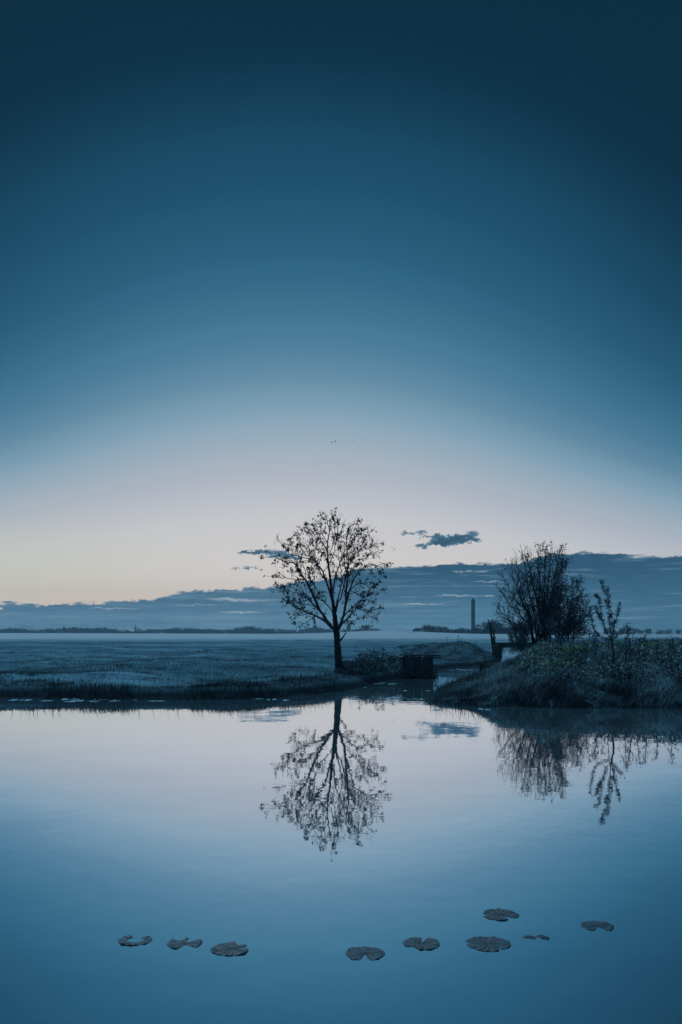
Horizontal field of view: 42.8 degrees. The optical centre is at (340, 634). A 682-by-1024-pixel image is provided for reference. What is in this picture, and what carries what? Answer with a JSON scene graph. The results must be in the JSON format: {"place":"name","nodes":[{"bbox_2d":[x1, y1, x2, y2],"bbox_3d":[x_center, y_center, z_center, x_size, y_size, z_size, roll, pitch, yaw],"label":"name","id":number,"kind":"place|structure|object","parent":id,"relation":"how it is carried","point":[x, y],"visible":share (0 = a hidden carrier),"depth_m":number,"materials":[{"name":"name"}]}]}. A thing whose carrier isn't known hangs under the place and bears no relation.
{"place":"outdoors","nodes":[
{"label":"outdoors","id":0,"kind":"place"},
{"bbox_2d":[9,669,487,710],"bbox_3d":[3.043,1.600,27.758,10.964,0.008,23.772,0,0,35],"label":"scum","id":1,"kind":"object","parent":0,"point":[254,698],"visible":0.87,"depth_m":21.43,"materials":[{"name":"grey"}]},
{"bbox_2d":[281,629,291,635],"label":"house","id":2,"kind":"structure","parent":0,"point":[288,632],"depth_m":1221.34,"materials":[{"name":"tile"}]},
{"bbox_2d":[0,647,681,1023],"bbox_3d":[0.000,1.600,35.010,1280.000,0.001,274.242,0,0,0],"label":"water","id":3,"kind":"structure","parent":0,"point":[300,845],"depth_m":6.19,"materials":[{"name":"blue liquid"}]},
{"bbox_2d":[118,935,151,945],"bbox_3d":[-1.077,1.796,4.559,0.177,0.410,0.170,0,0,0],"label":"lily pad","id":4,"kind":"object","parent":3,"relation":"on","point":[123,940],"visible":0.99,"depth_m":4.53,"materials":[{"name":"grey plant"}]},
{"bbox_2d":[167,937,201,948],"bbox_3d":[-0.811,1.796,4.509,0.180,0.409,0.166,0,0,0],"label":"lily pad","id":5,"kind":"object","parent":3,"relation":"on","point":[174,944],"visible":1,"depth_m":4.50,"materials":[{"name":"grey plant"}]},
{"bbox_2d":[211,942,248,955],"bbox_3d":[-0.565,1.796,4.428,0.193,0.410,0.197,0,0,0],"label":"lily pad","id":6,"kind":"object","parent":3,"relation":"on","point":[229,949],"visible":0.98,"depth_m":4.42,"materials":[{"name":"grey plant"}]},
{"bbox_2d":[346,946,384,959],"bbox_3d":[0.121,1.797,4.365,0.197,0.408,0.181,0,0,0],"label":"lily pad","id":7,"kind":"object","parent":3,"relation":"on","point":[359,953],"visible":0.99,"depth_m":4.36,"materials":[{"name":"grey plant"}]},
{"bbox_2d":[403,937,439,949],"bbox_3d":[0.416,1.797,4.505,0.192,0.407,0.185,0,0,0],"label":"lily pad","id":8,"kind":"object","parent":3,"relation":"on","point":[425,944],"visible":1,"depth_m":4.50,"materials":[{"name":"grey plant"}]},
{"bbox_2d":[466,936,510,951],"bbox_3d":[0.763,1.798,4.497,0.231,0.406,0.222,0,0,0],"label":"lily pad","id":9,"kind":"object","parent":3,"relation":"on","point":[486,944],"visible":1,"depth_m":4.50,"materials":[{"name":"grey plant"}]},
{"bbox_2d":[493,645,499,661],"bbox_3d":[9.155,1.104,51.199,0.376,1.048,0.374,0,0,0],"label":"timber stump","id":10,"kind":"object","parent":3,"relation":"on","point":[496,654],"visible":0.85,"depth_m":51.05,"materials":[{"name":"brown wood"}]},
{"bbox_2d":[483,908,518,920],"bbox_3d":[0.911,1.797,4.970,0.207,0.408,0.210,0,0,0],"label":"lily pad","id":11,"kind":"object","parent":3,"relation":"on","point":[495,914],"visible":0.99,"depth_m":4.97,"materials":[{"name":"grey plant"}]},
{"bbox_2d":[523,934,548,938],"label":"curled leaf","id":12,"kind":"object","parent":3,"relation":"on","point":[538,936],"visible":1,"depth_m":4.59,"materials":[{"name":"plant"}]},
{"bbox_2d":[581,921,613,930],"bbox_3d":[1.409,1.797,4.778,0.178,0.408,0.156,0,0,0],"label":"lily pad","id":13,"kind":"object","parent":3,"relation":"on","point":[593,925],"visible":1,"depth_m":4.78,"materials":[{"name":"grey plant"}]},
{"bbox_2d":[0,635,681,708],"bbox_3d":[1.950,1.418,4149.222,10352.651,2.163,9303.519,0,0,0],"label":"ground","id":14,"kind":"structure","parent":0,"point":[192,643],"depth_m":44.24,"materials":[{"name":"green plant"}]},
{"bbox_2d":[0,628,7,634],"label":"distant tree","id":15,"kind":"object","parent":14,"relation":"on","point":[3,630],"visible":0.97,"depth_m":1356.94,"materials":[{"name":"blue plant"}]},
{"bbox_2d":[5,628,13,634],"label":"distant tree","id":16,"kind":"object","parent":14,"relation":"on","point":[9,632],"visible":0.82,"depth_m":1444.38,"materials":[{"name":"blue plant"}]},
{"bbox_2d":[12,628,20,634],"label":"distant tree","id":17,"kind":"object","parent":14,"relation":"on","point":[14,631],"visible":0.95,"depth_m":1366.40,"materials":[{"name":"blue plant"}]},
{"bbox_2d":[20,628,27,634],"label":"distant tree","id":18,"kind":"object","parent":14,"relation":"on","point":[22,631],"visible":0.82,"depth_m":1398.01,"materials":[{"name":"plant"}]},
{"bbox_2d":[46,628,54,634],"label":"distant tree","id":19,"kind":"object","parent":14,"relation":"on","point":[50,631],"visible":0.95,"depth_m":1312.32,"materials":[{"name":"plant"}]},
{"bbox_2d":[69,627,79,634],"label":"distant tree","id":20,"kind":"object","parent":14,"relation":"on","point":[73,631],"visible":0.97,"depth_m":1321.34,"materials":[{"name":"plant"}]},
{"bbox_2d":[69,627,88,634],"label":"distant tree","id":21,"kind":"object","parent":14,"relation":"on","point":[80,629],"visible":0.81,"depth_m":1335.47,"materials":[{"name":"plant"}]},
{"bbox_2d":[94,628,103,634],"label":"distant tree","id":22,"kind":"object","parent":14,"relation":"on","point":[100,631],"visible":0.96,"depth_m":1312.78,"materials":[{"name":"blue plant"}]},
{"bbox_2d":[102,627,108,634],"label":"distant tree","id":23,"kind":"object","parent":14,"relation":"on","point":[105,629],"visible":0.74,"depth_m":1400.74,"materials":[{"name":"plant"}]},
{"bbox_2d":[111,628,117,634],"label":"distant tree","id":24,"kind":"object","parent":14,"relation":"on","point":[114,632],"visible":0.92,"depth_m":1354.82,"materials":[{"name":"blue plant"}]},
{"bbox_2d":[137,628,147,634],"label":"distant tree","id":25,"kind":"object","parent":14,"relation":"on","point":[140,631],"visible":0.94,"depth_m":1329.22,"materials":[{"name":"blue plant"}]},
{"bbox_2d":[166,628,174,634],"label":"distant tree","id":26,"kind":"object","parent":14,"relation":"on","point":[170,631],"visible":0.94,"depth_m":1340.48,"materials":[{"name":"blue plant"}]},
{"bbox_2d":[175,628,187,634],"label":"distant tree","id":27,"kind":"object","parent":14,"relation":"on","point":[181,632],"visible":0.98,"depth_m":1332.66,"materials":[{"name":"blue plant"}]},
{"bbox_2d":[186,628,194,634],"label":"distant tree","id":28,"kind":"object","parent":14,"relation":"on","point":[188,631],"visible":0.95,"depth_m":1364.33,"materials":[{"name":"blue plant"}]},
{"bbox_2d":[199,629,210,634],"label":"distant tree","id":29,"kind":"object","parent":14,"relation":"on","point":[204,632],"visible":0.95,"depth_m":1314.95,"materials":[{"name":"plant"}]},
{"bbox_2d":[232,627,241,634],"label":"distant tree","id":30,"kind":"object","parent":14,"relation":"on","point":[237,630],"visible":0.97,"depth_m":1366.41,"materials":[{"name":"plant"}]},
{"bbox_2d":[242,626,251,634],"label":"distant tree","id":31,"kind":"object","parent":14,"relation":"on","point":[245,629],"visible":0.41,"depth_m":1357.92,"materials":[{"name":"plant"}]},
{"bbox_2d":[246,627,255,634],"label":"distant tree","id":32,"kind":"object","parent":14,"relation":"on","point":[251,630],"visible":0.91,"depth_m":1314.41,"materials":[{"name":"blue plant"}]},
{"bbox_2d":[256,629,271,634],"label":"distant tree","id":33,"kind":"object","parent":14,"relation":"on","point":[264,631],"visible":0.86,"depth_m":1335.80,"materials":[{"name":"blue plant"}]},
{"bbox_2d":[305,627,312,634],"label":"distant tree","id":34,"kind":"object","parent":14,"relation":"on","point":[307,631],"visible":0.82,"depth_m":1464.78,"materials":[{"name":"plant"}]},
{"bbox_2d":[308,626,320,634],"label":"distant tree","id":35,"kind":"object","parent":14,"relation":"on","point":[314,628],"visible":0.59,"depth_m":1385.94,"materials":[{"name":"plant"}]},
{"bbox_2d":[314,627,322,634],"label":"distant tree","id":36,"kind":"object","parent":14,"relation":"on","point":[317,630],"visible":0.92,"depth_m":1316.03,"materials":[{"name":"blue plant"}]},
{"bbox_2d":[259,507,393,667],"bbox_3d":[-0.498,-1.570,31.025,4.638,5.958,3.843,0,0,0],"label":"lone tree","id":37,"kind":"object","parent":14,"relation":"on","point":[335,627],"visible":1,"depth_m":30.79,"materials":[{"name":"black plant"}]},
{"bbox_2d":[0,653,681,708],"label":"bank grass","id":38,"kind":"structure","parent":14,"relation":"on","point":[440,691],"depth_m":21.83,"materials":[{"name":"green plant"}]},
{"bbox_2d":[356,629,362,635],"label":"distant tree","id":39,"kind":"object","parent":14,"relation":"on","point":[358,631],"visible":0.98,"depth_m":960.50,"materials":[{"name":"plant"}]},
{"bbox_2d":[360,625,372,635],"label":"distant tree","id":40,"kind":"object","parent":14,"relation":"on","point":[367,628],"visible":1,"depth_m":931.19,"materials":[{"name":"plant"}]},
{"bbox_2d":[367,628,381,635],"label":"distant tree","id":41,"kind":"object","parent":14,"relation":"on","point":[374,630],"visible":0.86,"depth_m":960.67,"materials":[{"name":"plant"}]},
{"bbox_2d":[334,647,438,678],"bbox_3d":[1.654,1.071,31.307,3.818,1.205,6.411,0,0,0],"label":"scrub","id":42,"kind":"object","parent":14,"relation":"on","point":[369,665],"visible":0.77,"depth_m":31.59,"materials":[{"name":"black plant"}]},
{"bbox_2d":[388,655,395,679],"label":"dry weed","id":43,"kind":"object","parent":14,"relation":"on","point":[391,665],"visible":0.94,"depth_m":30.47,"materials":[{"name":"black plant"}]},
{"bbox_2d":[399,654,439,677],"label":"plank wall","id":44,"kind":"structure","parent":14,"relation":"on","point":[417,665],"depth_m":31.99,"materials":[{"name":"brown wood"}]},
{"bbox_2d":[414,627,425,635],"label":"distant tree","id":45,"kind":"object","parent":14,"relation":"on","point":[419,632],"visible":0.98,"depth_m":655.78,"materials":[{"name":"blue plant"}]},
{"bbox_2d":[422,624,429,635],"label":"distant tree","id":46,"kind":"object","parent":14,"relation":"on","point":[427,634],"visible":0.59,"depth_m":664.42,"materials":[{"name":"plant"}]},
{"bbox_2d":[424,625,436,635],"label":"distant tree","id":47,"kind":"object","parent":14,"relation":"on","point":[429,630],"visible":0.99,"depth_m":658.59,"materials":[{"name":"plant"}]},
{"bbox_2d":[437,626,443,635],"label":"distant tree","id":48,"kind":"object","parent":14,"relation":"on","point":[440,631],"visible":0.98,"depth_m":654.25,"materials":[{"name":"plant"}]},
{"bbox_2d":[441,626,448,635],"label":"distant tree","id":49,"kind":"object","parent":14,"relation":"on","point":[445,631],"visible":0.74,"depth_m":682.42,"materials":[{"name":"blue plant"}]},
{"bbox_2d":[458,628,465,635],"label":"distant tree","id":50,"kind":"object","parent":14,"relation":"on","point":[461,630],"visible":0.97,"depth_m":640.25,"materials":[{"name":"plant"}]},
{"bbox_2d":[465,629,475,635],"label":"distant tree","id":51,"kind":"object","parent":14,"relation":"on","point":[471,632],"visible":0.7,"depth_m":633.39,"materials":[{"name":"plant"}]},
{"bbox_2d":[471,598,474,635],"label":"chimney","id":52,"kind":"object","parent":14,"relation":"on","point":[472,613],"visible":0.8,"depth_m":757.04,"materials":[{"name":"concrete"}]},
{"bbox_2d":[472,624,485,636],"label":"distant tree","id":53,"kind":"object","parent":14,"relation":"on","point":[477,629],"visible":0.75,"depth_m":495.80,"materials":[{"name":"plant"}]},
{"bbox_2d":[478,627,488,636],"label":"distant tree","id":54,"kind":"object","parent":14,"relation":"on","point":[484,630],"visible":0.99,"depth_m":478.57,"materials":[{"name":"plant"}]},
{"bbox_2d":[479,662,492,669],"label":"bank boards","id":55,"kind":"object","parent":14,"relation":"on","point":[481,666],"visible":0.24,"depth_m":35.78,"materials":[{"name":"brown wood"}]},
{"bbox_2d":[482,621,489,636],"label":"distant tree","id":56,"kind":"object","parent":14,"relation":"on","point":[484,624],"visible":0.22,"depth_m":497.21,"materials":[{"name":"plant"}]},
{"bbox_2d":[488,621,493,654],"bbox_3d":[9.025,0.472,51.928,0.470,2.551,0.203,0,0,0],"label":"leaning post","id":57,"kind":"object","parent":14,"relation":"on","point":[491,636],"visible":0.75,"depth_m":51.88,"materials":[{"name":"brown wood"}]},
{"bbox_2d":[485,619,499,636],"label":"distant tree","id":58,"kind":"object","parent":14,"relation":"on","point":[492,622],"visible":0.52,"depth_m":482.93,"materials":[{"name":"plant"}]},
{"bbox_2d":[493,628,495,644],"bbox_3d":[9.151,0.727,51.640,0.315,2.225,0.170,0,0,0],"label":"leaning post","id":59,"kind":"object","parent":14,"relation":"on","point":[494,638],"visible":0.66,"depth_m":51.59,"materials":[{"name":"brown wood"}]},
{"bbox_2d":[494,621,504,636],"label":"distant tree","id":60,"kind":"object","parent":14,"relation":"on","point":[498,629],"visible":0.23,"depth_m":492.90,"materials":[{"name":"plant"}]},
{"bbox_2d":[494,622,511,636],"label":"distant tree","id":61,"kind":"object","parent":14,"relation":"on","point":[501,629],"visible":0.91,"depth_m":471.23,"materials":[{"name":"plant"}]},
{"bbox_2d":[496,643,530,658],"bbox_3d":[11.153,1.499,54.703,3.135,2.002,1.288,0,0,0],"label":"footbridge","id":62,"kind":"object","parent":14,"relation":"on","point":[505,644],"visible":0.28,"depth_m":54.14,"materials":[{"name":"brown wood"}]},
{"bbox_2d":[506,621,530,654],"bbox_3d":[9.225,0.311,45.301,1.416,2.234,1.396,0,0,0],"label":"shrub","id":63,"kind":"object","parent":14,"relation":"on","point":[521,643],"visible":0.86,"depth_m":45.17,"materials":[{"name":"black plant"}]},
{"bbox_2d":[493,541,572,646],"bbox_3d":[8.216,-1.841,37.833,3.708,4.778,2.948,0,0,0],"label":"alder bush","id":64,"kind":"object","parent":14,"relation":"on","point":[532,609],"visible":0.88,"depth_m":37.62,"materials":[{"name":"black plant"}]},
{"bbox_2d":[395,634,681,708],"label":"coarse grass","id":65,"kind":"structure","parent":14,"relation":"on","point":[662,687],"depth_m":20.91,"materials":[{"name":"green plant"}]},
{"bbox_2d":[552,629,563,662],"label":"dry weed","id":66,"kind":"object","parent":14,"relation":"on","point":[557,644],"visible":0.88,"depth_m":22.20,"materials":[{"name":"black plant"}]},
{"bbox_2d":[532,572,598,643],"bbox_3d":[9.500,-1.055,36.612,3.142,3.172,2.506,0,0,0],"label":"shrub","id":67,"kind":"object","parent":14,"relation":"on","point":[571,625],"visible":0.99,"depth_m":36.51,"materials":[{"name":"black plant"}]},
{"bbox_2d":[567,643,574,667],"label":"dry weed","id":68,"kind":"object","parent":14,"relation":"on","point":[570,654],"visible":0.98,"depth_m":21.90,"materials":[{"name":"black plant"}]},
{"bbox_2d":[573,646,580,672],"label":"dry weed","id":69,"kind":"object","parent":14,"relation":"on","point":[577,651],"visible":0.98,"depth_m":20.71,"materials":[{"name":"black plant"}]},
{"bbox_2d":[581,631,593,660],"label":"dry weed","id":70,"kind":"object","parent":14,"relation":"on","point":[587,645],"visible":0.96,"depth_m":22.30,"materials":[{"name":"black plant"}]},
{"bbox_2d":[511,637,681,684],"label":"undergrowth","id":71,"kind":"object","parent":14,"relation":"on","point":[622,668],"visible":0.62,"depth_m":22.05,"materials":[{"name":"green plant"}]},
{"bbox_2d":[511,640,681,674],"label":"nettles","id":72,"kind":"object","parent":14,"relation":"on","point":[650,643],"visible":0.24,"depth_m":24.71,"materials":[{"name":"green plant"}]},
{"bbox_2d":[591,632,601,663],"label":"dock stalk","id":73,"kind":"object","parent":14,"relation":"on","point":[595,644],"visible":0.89,"depth_m":22.61,"materials":[{"name":"black plant"}]},
{"bbox_2d":[596,652,607,677],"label":"dry weed","id":74,"kind":"object","parent":14,"relation":"on","point":[601,663],"visible":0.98,"depth_m":20.38,"materials":[{"name":"black plant"}]},
{"bbox_2d":[587,579,624,672],"bbox_3d":[6.360,-0.149,20.956,0.669,2.435,1.190,0,0,0],"label":"willow sapling","id":75,"kind":"object","parent":14,"relation":"on","point":[610,624],"visible":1,"depth_m":20.98,"materials":[{"name":"black plant"}]},
{"bbox_2d":[604,636,614,663],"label":"dry weed","id":76,"kind":"object","parent":14,"relation":"on","point":[608,651],"visible":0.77,"depth_m":21.88,"materials":[{"name":"black plant"}]},
{"bbox_2d":[617,634,633,675],"bbox_3d":[6.771,0.543,20.670,0.425,1.101,0.319,0,0,20],"label":"dry weed","id":77,"kind":"object","parent":14,"relation":"on","point":[625,644],"visible":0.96,"depth_m":20.67,"materials":[{"name":"black plant"}]},
{"bbox_2d":[623,626,633,635],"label":"distant tree","id":78,"kind":"object","parent":14,"relation":"on","point":[629,631],"visible":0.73,"depth_m":918.21,"materials":[{"name":"blue plant"}]},
{"bbox_2d":[623,622,635,656],"bbox_3d":[7.388,0.310,22.188,0.384,1.270,0.438,0,0,-12],"label":"dry weed","id":79,"kind":"object","parent":14,"relation":"on","point":[629,642],"visible":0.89,"depth_m":22.20,"materials":[{"name":"black plant"}]},
{"bbox_2d":[631,627,639,635],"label":"distant tree","id":80,"kind":"object","parent":14,"relation":"on","point":[635,630],"visible":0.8,"depth_m":966.10,"materials":[{"name":"blue plant"}]},
{"bbox_2d":[632,636,646,672],"bbox_3d":[7.149,0.554,20.901,0.446,1.057,0.305,0,0,65],"label":"dry weed","id":81,"kind":"object","parent":14,"relation":"on","point":[638,652],"visible":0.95,"depth_m":20.88,"materials":[{"name":"black plant"}]},
{"bbox_2d":[637,630,645,635],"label":"distant tree","id":82,"kind":"object","parent":14,"relation":"on","point":[640,632],"visible":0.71,"depth_m":987.28,"materials":[{"name":"plant"}]},
{"bbox_2d":[641,634,649,667],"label":"dry weed","id":83,"kind":"object","parent":14,"relation":"on","point":[645,649],"visible":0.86,"depth_m":21.32,"materials":[{"name":"black plant"}]},
{"bbox_2d":[645,628,652,635],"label":"distant tree","id":84,"kind":"object","parent":14,"relation":"on","point":[647,633],"visible":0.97,"depth_m":965.44,"materials":[{"name":"plant"}]},
{"bbox_2d":[652,637,661,668],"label":"dry weed","id":85,"kind":"object","parent":14,"relation":"on","point":[655,641],"visible":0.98,"depth_m":21.59,"materials":[{"name":"black plant"}]},
{"bbox_2d":[654,629,662,635],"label":"distant tree","id":86,"kind":"object","parent":14,"relation":"on","point":[658,633],"visible":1,"depth_m":927.04,"materials":[{"name":"plant"}]},
{"bbox_2d":[663,628,673,635],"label":"distant tree","id":87,"kind":"object","parent":14,"relation":"on","point":[668,632],"visible":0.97,"depth_m":976.92,"materials":[{"name":"plant"}]},
{"bbox_2d":[666,636,678,671],"bbox_3d":[8.028,0.550,21.133,0.323,1.070,0.369,0,0,32],"label":"dry weed","id":88,"kind":"object","parent":14,"relation":"on","point":[672,639],"visible":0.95,"depth_m":21.12,"materials":[{"name":"black plant"}]},
{"bbox_2d":[0,0,681,634],"label":"sky","id":89,"kind":"structure","parent":0,"point":[240,240],"materials":[{"name":"blue"}]},
{"bbox_2d":[347,623,350,635],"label":"church tower","id":90,"kind":"structure","parent":0,"point":[348,630],"depth_m":1165.51,"materials":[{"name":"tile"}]}
]}

